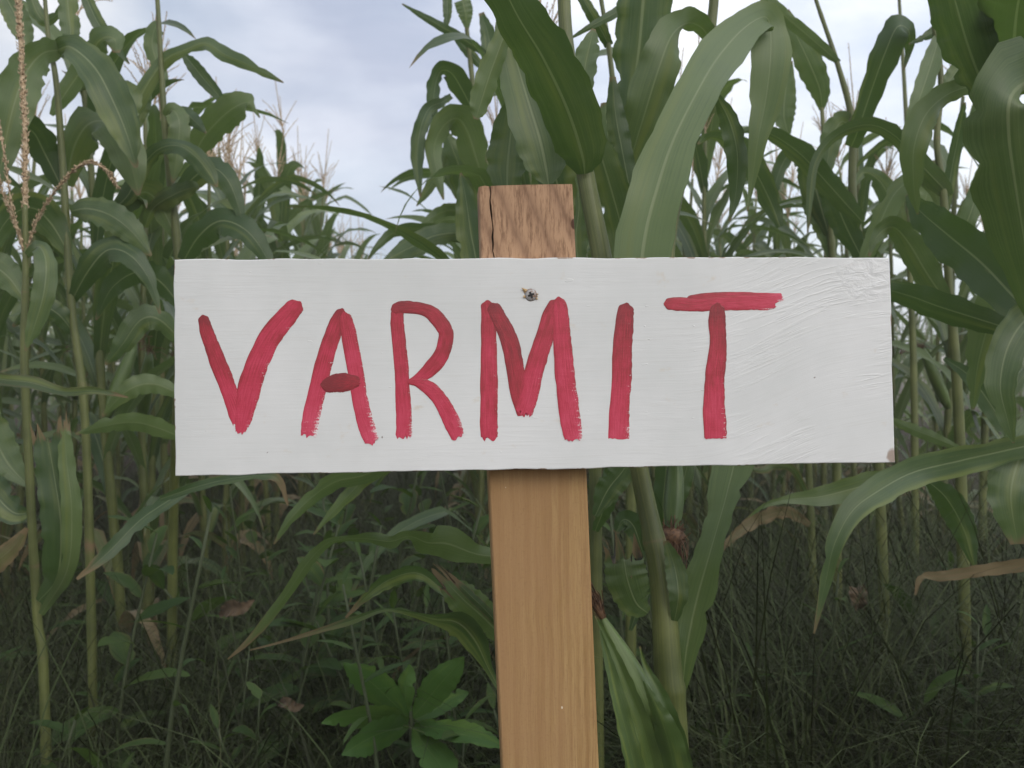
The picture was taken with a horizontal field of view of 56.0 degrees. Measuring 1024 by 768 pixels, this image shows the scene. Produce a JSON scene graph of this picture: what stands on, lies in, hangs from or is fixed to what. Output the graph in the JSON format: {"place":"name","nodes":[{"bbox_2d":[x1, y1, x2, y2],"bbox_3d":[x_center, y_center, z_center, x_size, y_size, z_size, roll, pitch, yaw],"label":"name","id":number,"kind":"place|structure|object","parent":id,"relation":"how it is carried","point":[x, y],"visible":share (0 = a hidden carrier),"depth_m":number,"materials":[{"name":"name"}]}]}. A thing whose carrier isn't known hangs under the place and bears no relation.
{"place":"outdoors","nodes":[
{"label":"outdoors","id":0,"kind":"place"},
{"bbox_2d":[0,0,1023,367],"label":"sky","id":1,"kind":"structure","parent":0,"point":[344,65],"materials":[{"name":"white"}]},
{"bbox_2d":[0,370,1023,767],"bbox_3d":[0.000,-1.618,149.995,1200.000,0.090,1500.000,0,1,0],"label":"ground","id":2,"kind":"structure","parent":0,"point":[901,456],"depth_m":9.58,"materials":[{"name":"green plant"}]},
{"bbox_2d":[1,184,20,491],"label":"corn plant","id":3,"kind":"object","parent":2,"relation":"on","point":[12,392],"visible":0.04,"depth_m":5.21,"materials":[{"name":"green plant"}]},
{"bbox_2d":[0,227,39,618],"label":"corn plant","id":4,"kind":"object","parent":2,"relation":"on","point":[5,248],"visible":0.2,"depth_m":3.56,"materials":[{"name":"green plant"}]},
{"bbox_2d":[9,191,93,487],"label":"corn plant","id":5,"kind":"object","parent":2,"relation":"on","point":[57,379],"visible":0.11,"depth_m":5.75,"materials":[{"name":"green plant"}]},
{"bbox_2d":[0,124,117,552],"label":"corn plant","id":6,"kind":"object","parent":2,"relation":"on","point":[15,190],"visible":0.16,"depth_m":3.41,"materials":[{"name":"green plant"}]},
{"bbox_2d":[0,0,127,767],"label":"corn plant","id":7,"kind":"object","parent":2,"relation":"on","point":[60,501],"visible":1,"depth_m":1.74,"materials":[{"name":"green plant"}]},
{"bbox_2d":[6,145,126,545],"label":"corn plant","id":8,"kind":"object","parent":2,"relation":"on","point":[42,336],"visible":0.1,"depth_m":3.95,"materials":[{"name":"green plant"}]},
{"bbox_2d":[0,80,132,617],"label":"corn plant","id":9,"kind":"object","parent":2,"relation":"on","point":[122,304],"visible":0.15,"depth_m":3.81,"materials":[{"name":"green plant"}]},
{"bbox_2d":[29,706,104,767],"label":"weed plant","id":10,"kind":"object","parent":2,"relation":"on","point":[56,726],"visible":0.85,"depth_m":1.76,"materials":[{"name":"green plant"}]},
{"bbox_2d":[2,116,138,597],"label":"corn plant","id":11,"kind":"object","parent":2,"relation":"on","point":[70,363],"visible":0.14,"depth_m":4.17,"materials":[{"name":"green plant"}]},
{"bbox_2d":[0,0,160,766],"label":"corn plant","id":12,"kind":"object","parent":2,"relation":"on","point":[111,125],"visible":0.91,"depth_m":1.99,"materials":[{"name":"green plant"}]},
{"bbox_2d":[2,178,169,579],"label":"corn plant","id":13,"kind":"object","parent":2,"relation":"on","point":[17,401],"visible":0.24,"depth_m":4.50,"materials":[{"name":"green plant"}]},
{"bbox_2d":[12,545,163,705],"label":"weed plant","id":14,"kind":"object","parent":2,"relation":"on","point":[145,562],"visible":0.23,"depth_m":2.74,"materials":[{"name":"green plant"}]},
{"bbox_2d":[4,193,180,570],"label":"corn plant","id":15,"kind":"object","parent":2,"relation":"on","point":[49,340],"visible":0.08,"depth_m":4.66,"materials":[{"name":"green plant"}]},
{"bbox_2d":[17,173,169,534],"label":"corn plant","id":16,"kind":"object","parent":2,"relation":"on","point":[122,446],"visible":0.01,"depth_m":4.89,"materials":[{"name":"green plant"}]},
{"bbox_2d":[31,515,190,767],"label":"weed plant","id":17,"kind":"object","parent":2,"relation":"on","point":[153,543],"visible":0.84,"depth_m":1.96,"materials":[{"name":"green plant"}]},
{"bbox_2d":[0,0,263,685],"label":"corn plant","id":18,"kind":"object","parent":2,"relation":"on","point":[103,446],"visible":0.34,"depth_m":2.55,"materials":[{"name":"green plant"}]},
{"bbox_2d":[93,12,176,670],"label":"corn plant","id":19,"kind":"object","parent":2,"relation":"on","point":[154,136],"visible":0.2,"depth_m":2.88,"materials":[{"name":"green plant"}]},
{"bbox_2d":[0,16,286,683],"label":"corn plant","id":20,"kind":"object","parent":2,"relation":"on","point":[143,363],"visible":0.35,"depth_m":2.78,"materials":[{"name":"green plant"}]},
{"bbox_2d":[97,495,241,767],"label":"weed plant","id":21,"kind":"object","parent":2,"relation":"on","point":[181,664],"visible":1,"depth_m":1.61,"materials":[{"name":"green plant"}]},
{"bbox_2d":[86,11,262,623],"bbox_3d":[-1.106,-0.126,3.235,0.417,2.161,1.081,-1,1,-36],"label":"corn plant","id":22,"kind":"object","parent":2,"relation":"on","point":[162,459],"visible":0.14,"depth_m":3.15,"materials":[{"name":"green plant"}]},
{"bbox_2d":[75,0,288,725],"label":"corn plant","id":23,"kind":"object","parent":2,"relation":"on","point":[181,141],"visible":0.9,"depth_m":2.15,"materials":[{"name":"green plant"}]},
{"bbox_2d":[143,564,247,756],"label":"weed plant","id":24,"kind":"object","parent":2,"relation":"on","point":[157,578],"visible":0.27,"depth_m":2.41,"materials":[{"name":"green plant"}]},
{"bbox_2d":[93,95,327,621],"bbox_3d":[-1.064,-0.042,3.344,0.349,1.988,1.012,0,1,25],"label":"corn plant","id":25,"kind":"object","parent":2,"relation":"on","point":[193,204],"visible":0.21,"depth_m":3.42,"materials":[{"name":"green plant"}]},
{"bbox_2d":[117,76,307,586],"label":"corn plant","id":26,"kind":"object","parent":2,"relation":"on","point":[240,256],"visible":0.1,"depth_m":4.21,"materials":[{"name":"green plant"}]},
{"bbox_2d":[188,704,243,767],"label":"weed plant","id":27,"kind":"object","parent":2,"relation":"on","point":[215,720],"visible":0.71,"depth_m":1.81,"materials":[{"name":"green plant"}]},
{"bbox_2d":[108,126,338,594],"bbox_3d":[-1.062,-0.089,3.686,1.085,2.070,0.350,0,1,12],"label":"corn plant","id":28,"kind":"object","parent":2,"relation":"on","point":[266,193],"visible":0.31,"depth_m":3.71,"materials":[{"name":"green plant"}]},
{"bbox_2d":[198,504,269,669],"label":"weed plant","id":29,"kind":"object","parent":2,"relation":"on","point":[215,581],"visible":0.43,"depth_m":2.89,"materials":[{"name":"green plant"}]},
{"bbox_2d":[218,599,254,617],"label":"dead leaf","id":30,"kind":"object","parent":2,"relation":"on","point":[233,608],"visible":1,"depth_m":1.99,"materials":[{"name":"brown plant"}]},
{"bbox_2d":[208,484,270,671],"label":"weed plant","id":31,"kind":"object","parent":2,"relation":"on","point":[231,550],"visible":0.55,"depth_m":2.85,"materials":[{"name":"green plant"}]},
{"bbox_2d":[178,88,310,568],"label":"corn plant","id":32,"kind":"object","parent":2,"relation":"on","point":[249,254],"visible":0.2,"depth_m":3.89,"materials":[{"name":"green plant"}]},
{"bbox_2d":[207,566,281,750],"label":"weed plant","id":33,"kind":"object","parent":2,"relation":"on","point":[238,670],"visible":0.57,"depth_m":2.15,"materials":[{"name":"green plant"}]},
{"bbox_2d":[184,121,316,566],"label":"corn plant","id":34,"kind":"object","parent":2,"relation":"on","point":[269,205],"visible":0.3,"depth_m":4.47,"materials":[{"name":"green plant"}]},
{"bbox_2d":[232,681,276,767],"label":"weed plant","id":35,"kind":"object","parent":2,"relation":"on","point":[256,690],"visible":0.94,"depth_m":1.69,"materials":[{"name":"green plant"}]},
{"bbox_2d":[179,140,338,548],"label":"corn plant","id":36,"kind":"object","parent":2,"relation":"on","point":[276,255],"visible":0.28,"depth_m":4.62,"materials":[{"name":"green plant"}]},
{"bbox_2d":[235,506,284,632],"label":"weed plant","id":37,"kind":"object","parent":2,"relation":"on","point":[249,525],"visible":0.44,"depth_m":3.17,"materials":[{"name":"green plant"}]},
{"bbox_2d":[197,109,338,529],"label":"corn plant","id":38,"kind":"object","parent":2,"relation":"on","point":[256,190],"visible":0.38,"depth_m":5.23,"materials":[{"name":"green plant"}]},
{"bbox_2d":[235,81,304,545],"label":"corn plant","id":39,"kind":"object","parent":2,"relation":"on","point":[290,167],"visible":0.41,"depth_m":4.98,"materials":[{"name":"green plant"}]},
{"bbox_2d":[245,123,341,561],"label":"corn plant","id":40,"kind":"object","parent":2,"relation":"on","point":[297,219],"visible":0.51,"depth_m":4.87,"materials":[{"name":"green plant"}]},
{"bbox_2d":[227,504,364,767],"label":"weed plant","id":41,"kind":"object","parent":2,"relation":"on","point":[317,574],"visible":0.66,"depth_m":2.05,"materials":[{"name":"green plant"}]},
{"bbox_2d":[243,126,352,519],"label":"corn plant","id":42,"kind":"object","parent":2,"relation":"on","point":[297,229],"visible":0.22,"depth_m":6.14,"materials":[{"name":"green plant"}]},
{"bbox_2d":[245,146,371,528],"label":"corn plant","id":43,"kind":"object","parent":2,"relation":"on","point":[338,244],"visible":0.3,"depth_m":5.60,"materials":[{"name":"green plant"}]},
{"bbox_2d":[239,505,383,767],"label":"weed plant","id":44,"kind":"object","parent":2,"relation":"on","point":[328,533],"visible":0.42,"depth_m":2.13,"materials":[{"name":"green plant"}]},
{"bbox_2d":[257,147,374,528],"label":"corn plant","id":45,"kind":"object","parent":2,"relation":"on","point":[337,235],"visible":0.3,"depth_m":5.73,"materials":[{"name":"green plant"}]},
{"bbox_2d":[296,129,338,484],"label":"corn plant","id":46,"kind":"object","parent":2,"relation":"on","point":[316,225],"visible":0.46,"depth_m":6.20,"materials":[{"name":"green plant"}]},
{"bbox_2d":[262,500,385,689],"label":"weed plant","id":47,"kind":"object","parent":2,"relation":"on","point":[347,513],"visible":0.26,"depth_m":2.65,"materials":[{"name":"green plant"}]},
{"bbox_2d":[276,498,374,763],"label":"weed plant","id":48,"kind":"object","parent":2,"relation":"on","point":[325,594],"visible":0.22,"depth_m":2.21,"materials":[{"name":"green plant"}]},
{"bbox_2d":[288,572,377,733],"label":"weed plant","id":49,"kind":"object","parent":2,"relation":"on","point":[348,584],"visible":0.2,"depth_m":2.30,"materials":[{"name":"green plant"}]},
{"bbox_2d":[283,591,398,766],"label":"weed plant","id":50,"kind":"object","parent":2,"relation":"on","point":[327,671],"visible":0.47,"depth_m":2.05,"materials":[{"name":"green plant"}]},
{"bbox_2d":[314,512,409,767],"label":"weed plant","id":51,"kind":"object","parent":2,"relation":"on","point":[344,704],"visible":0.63,"depth_m":1.84,"materials":[{"name":"green plant"}]},
{"bbox_2d":[228,471,496,688],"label":"corn plant","id":52,"kind":"object","parent":2,"relation":"on","point":[468,622],"visible":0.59,"depth_m":1.18,"materials":[{"name":"green plant"}]},
{"bbox_2d":[316,562,409,767],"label":"weed plant","id":53,"kind":"object","parent":2,"relation":"on","point":[355,724],"visible":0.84,"depth_m":1.60,"materials":[{"name":"green plant"}]},
{"bbox_2d":[315,471,444,678],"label":"weed plant","id":54,"kind":"object","parent":2,"relation":"on","point":[408,499],"visible":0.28,"depth_m":2.53,"materials":[{"name":"green plant"}]},
{"bbox_2d":[335,542,438,767],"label":"weed plant","id":55,"kind":"object","parent":2,"relation":"on","point":[380,661],"visible":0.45,"depth_m":1.96,"materials":[{"name":"green plant"}]},
{"bbox_2d":[356,590,452,766],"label":"weed plant","id":56,"kind":"object","parent":2,"relation":"on","point":[393,598],"visible":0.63,"depth_m":1.89,"materials":[{"name":"green plant"}]},
{"bbox_2d":[389,554,430,675],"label":"weed plant","id":57,"kind":"object","parent":2,"relation":"on","point":[418,593],"visible":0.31,"depth_m":2.45,"materials":[{"name":"green plant"}]},
{"bbox_2d":[321,656,499,767],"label":"weed plant","id":58,"kind":"object","parent":2,"relation":"on","point":[391,708],"visible":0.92,"depth_m":1.68,"materials":[{"name":"green plant"}]},
{"bbox_2d":[386,584,469,762],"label":"weed plant","id":59,"kind":"object","parent":2,"relation":"on","point":[426,602],"visible":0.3,"depth_m":2.13,"materials":[{"name":"green plant"}]},
{"bbox_2d":[402,471,459,655],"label":"weed plant","id":60,"kind":"object","parent":2,"relation":"on","point":[423,505],"visible":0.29,"depth_m":3.11,"materials":[{"name":"green plant"}]},
{"bbox_2d":[367,0,496,258],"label":"corn plant","id":61,"kind":"object","parent":2,"relation":"on","point":[468,146],"visible":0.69,"depth_m":2.48,"materials":[{"name":"green plant"}]},
{"bbox_2d":[401,494,488,754],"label":"weed plant","id":62,"kind":"object","parent":2,"relation":"on","point":[480,523],"visible":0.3,"depth_m":2.17,"materials":[{"name":"green plant"}]},
{"bbox_2d":[379,174,521,588],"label":"corn plant","id":63,"kind":"object","parent":2,"relation":"on","point":[457,250],"visible":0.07,"depth_m":3.68,"materials":[{"name":"green plant"}]},
{"bbox_2d":[441,692,493,767],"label":"weed plant","id":64,"kind":"object","parent":2,"relation":"on","point":[460,748],"visible":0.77,"depth_m":1.65,"materials":[{"name":"green plant"}]},
{"bbox_2d":[370,96,609,643],"bbox_3d":[-0.088,-0.086,3.313,1.059,2.078,0.418,0,1,19],"label":"corn plant","id":65,"kind":"object","parent":2,"relation":"on","point":[408,173],"visible":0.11,"depth_m":3.35,"materials":[{"name":"green plant"}]},
{"bbox_2d":[285,0,712,748],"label":"corn plant","id":66,"kind":"object","parent":2,"relation":"on","point":[479,176],"visible":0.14,"depth_m":2.17,"materials":[{"name":"green plant"}]},
{"bbox_2d":[174,184,894,767],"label":"wooden sign","id":67,"kind":"object","parent":2,"relation":"on","point":[532,364],"visible":1,"depth_m":0.87,"materials":[{"name":"white paint"}]},
{"bbox_2d":[455,173,617,767],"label":"corn plant","id":68,"kind":"object","parent":2,"relation":"on","point":[466,224],"visible":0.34,"depth_m":1.50,"materials":[{"name":"green plant"}]},
{"bbox_2d":[573,0,635,656],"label":"corn plant","id":69,"kind":"object","parent":2,"relation":"on","point":[597,22],"visible":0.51,"depth_m":1.69,"materials":[{"name":"green plant"}]},
{"bbox_2d":[469,0,754,767],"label":"corn plant","id":70,"kind":"object","parent":2,"relation":"on","point":[547,128],"visible":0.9,"depth_m":1.12,"materials":[{"name":"green plant"}]},
{"bbox_2d":[602,513,693,767],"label":"weed plant","id":71,"kind":"object","parent":2,"relation":"on","point":[610,529],"visible":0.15,"depth_m":1.98,"materials":[{"name":"green plant"}]},
{"bbox_2d":[588,72,801,606],"bbox_3d":[0.689,-0.100,3.151,1.054,2.112,0.432,-1,1,-35],"label":"corn plant","id":72,"kind":"object","parent":2,"relation":"on","point":[696,231],"visible":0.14,"depth_m":3.20,"materials":[{"name":"green plant"}]},
{"bbox_2d":[606,0,792,527],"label":"corn plant","id":73,"kind":"object","parent":2,"relation":"on","point":[656,119],"visible":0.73,"depth_m":1.39,"materials":[{"name":"green plant"}]},
{"bbox_2d":[588,47,812,551],"bbox_3d":[0.715,-0.163,3.617,1.075,2.221,0.323,0,1,19],"label":"corn plant","id":74,"kind":"object","parent":2,"relation":"on","point":[764,252],"visible":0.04,"depth_m":3.48,"materials":[{"name":"green plant"}]},
{"bbox_2d":[609,161,812,545],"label":"corn plant","id":75,"kind":"object","parent":2,"relation":"on","point":[784,180],"visible":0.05,"depth_m":4.02,"materials":[{"name":"green plant"}]},
{"bbox_2d":[618,99,809,571],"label":"corn plant","id":76,"kind":"object","parent":2,"relation":"on","point":[679,244],"visible":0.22,"depth_m":3.86,"materials":[{"name":"green plant"}]},
{"bbox_2d":[680,149,803,527],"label":"corn plant","id":77,"kind":"object","parent":2,"relation":"on","point":[720,247],"visible":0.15,"depth_m":5.60,"materials":[{"name":"green plant"}]},
{"bbox_2d":[677,36,816,559],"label":"corn plant","id":78,"kind":"object","parent":2,"relation":"on","point":[688,245],"visible":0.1,"depth_m":3.27,"materials":[{"name":"green plant"}]},
{"bbox_2d":[709,186,821,545],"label":"corn plant","id":79,"kind":"object","parent":2,"relation":"on","point":[728,236],"visible":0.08,"depth_m":5.28,"materials":[{"name":"green plant"}]},
{"bbox_2d":[732,126,805,559],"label":"corn plant","id":80,"kind":"object","parent":2,"relation":"on","point":[777,243],"visible":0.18,"depth_m":4.79,"materials":[{"name":"green plant"}]},
{"bbox_2d":[697,9,841,688],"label":"corn plant","id":81,"kind":"object","parent":2,"relation":"on","point":[810,66],"visible":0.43,"depth_m":2.38,"materials":[{"name":"green plant"}]},
{"bbox_2d":[724,463,817,712],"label":"corn plant","id":82,"kind":"object","parent":2,"relation":"on","point":[769,513],"visible":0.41,"depth_m":2.30,"materials":[{"name":"green plant"}]},
{"bbox_2d":[746,182,818,546],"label":"corn plant","id":83,"kind":"object","parent":2,"relation":"on","point":[786,241],"visible":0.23,"depth_m":4.63,"materials":[{"name":"green plant"}]},
{"bbox_2d":[748,121,841,550],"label":"corn plant","id":84,"kind":"object","parent":2,"relation":"on","point":[762,245],"visible":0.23,"depth_m":5.04,"materials":[{"name":"green plant"}]},
{"bbox_2d":[757,558,883,760],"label":"weed plant","id":85,"kind":"object","parent":2,"relation":"on","point":[842,563],"visible":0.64,"depth_m":1.81,"materials":[{"name":"green plant"}]},
{"bbox_2d":[743,0,939,693],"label":"corn plant","id":86,"kind":"object","parent":2,"relation":"on","point":[843,212],"visible":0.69,"depth_m":2.08,"materials":[{"name":"green plant"}]},
{"bbox_2d":[728,104,959,555],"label":"corn plant","id":87,"kind":"object","parent":2,"relation":"on","point":[868,138],"visible":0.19,"depth_m":4.32,"materials":[{"name":"green plant"}]},
{"bbox_2d":[809,43,909,585],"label":"corn plant","id":88,"kind":"object","parent":2,"relation":"on","point":[863,187],"visible":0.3,"depth_m":3.68,"materials":[{"name":"green plant"}]},
{"bbox_2d":[751,98,969,579],"bbox_3d":[1.315,-0.160,4.004,1.064,2.201,0.354,0,1,39],"label":"corn plant","id":89,"kind":"object","parent":2,"relation":"on","point":[853,465],"visible":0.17,"depth_m":4.05,"materials":[{"name":"green plant"}]},
{"bbox_2d":[745,0,1023,633],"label":"corn plant","id":90,"kind":"object","parent":2,"relation":"on","point":[980,43],"visible":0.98,"depth_m":1.44,"materials":[{"name":"green plant"}]},
{"bbox_2d":[806,8,979,762],"bbox_3d":[0.803,0.031,1.995,0.375,1.869,0.097,0,1,-9],"label":"corn plant","id":91,"kind":"object","parent":2,"relation":"on","point":[917,256],"visible":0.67,"depth_m":1.99,"materials":[{"name":"green plant"}]},
{"bbox_2d":[810,149,979,531],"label":"corn plant","id":92,"kind":"object","parent":2,"relation":"on","point":[899,380],"visible":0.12,"depth_m":5.20,"materials":[{"name":"green plant"}]},
{"bbox_2d":[856,0,934,633],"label":"corn plant","id":93,"kind":"object","parent":2,"relation":"on","point":[882,181],"visible":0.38,"depth_m":2.89,"materials":[{"name":"green plant"}]},
{"bbox_2d":[796,118,997,575],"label":"corn plant","id":94,"kind":"object","parent":2,"relation":"on","point":[901,404],"visible":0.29,"depth_m":3.52,"materials":[{"name":"green plant"}]},
{"bbox_2d":[827,669,968,767],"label":"weed plant","id":95,"kind":"object","parent":2,"relation":"on","point":[945,677],"visible":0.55,"depth_m":1.66,"materials":[{"name":"green plant"}]},
{"bbox_2d":[894,187,978,534],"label":"corn plant","id":96,"kind":"object","parent":2,"relation":"on","point":[937,358],"visible":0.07,"depth_m":4.81,"materials":[{"name":"green plant"}]},
{"bbox_2d":[856,95,1020,609],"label":"corn plant","id":97,"kind":"object","parent":2,"relation":"on","point":[923,353],"visible":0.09,"depth_m":3.04,"materials":[{"name":"green plant"}]},
{"bbox_2d":[877,64,1000,587],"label":"corn plant","id":98,"kind":"object","parent":2,"relation":"on","point":[942,390],"visible":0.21,"depth_m":3.27,"materials":[{"name":"green plant"}]},
{"bbox_2d":[884,584,1008,729],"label":"weed plant","id":99,"kind":"object","parent":2,"relation":"on","point":[891,587],"visible":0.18,"depth_m":2.17,"materials":[{"name":"green plant"}]},
{"bbox_2d":[882,161,1023,527],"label":"corn plant","id":100,"kind":"object","parent":2,"relation":"on","point":[1020,400],"visible":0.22,"depth_m":4.51,"materials":[{"name":"green plant"}]},
{"bbox_2d":[894,216,1023,553],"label":"corn plant","id":101,"kind":"object","parent":2,"relation":"on","point":[1017,391],"visible":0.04,"depth_m":4.25,"materials":[{"name":"green plant"}]},
{"bbox_2d":[918,604,1022,767],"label":"weed plant","id":102,"kind":"object","parent":2,"relation":"on","point":[986,618],"visible":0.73,"depth_m":1.72,"materials":[{"name":"green plant"}]},
{"bbox_2d":[939,611,1023,764],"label":"weed plant","id":103,"kind":"object","parent":2,"relation":"on","point":[978,649],"visible":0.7,"depth_m":1.70,"materials":[{"name":"green plant"}]},
{"bbox_2d":[11,294,1023,471],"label":"corn field","id":104,"kind":"structure","parent":0,"point":[932,340],"depth_m":12.50,"materials":[{"name":"green plant"}]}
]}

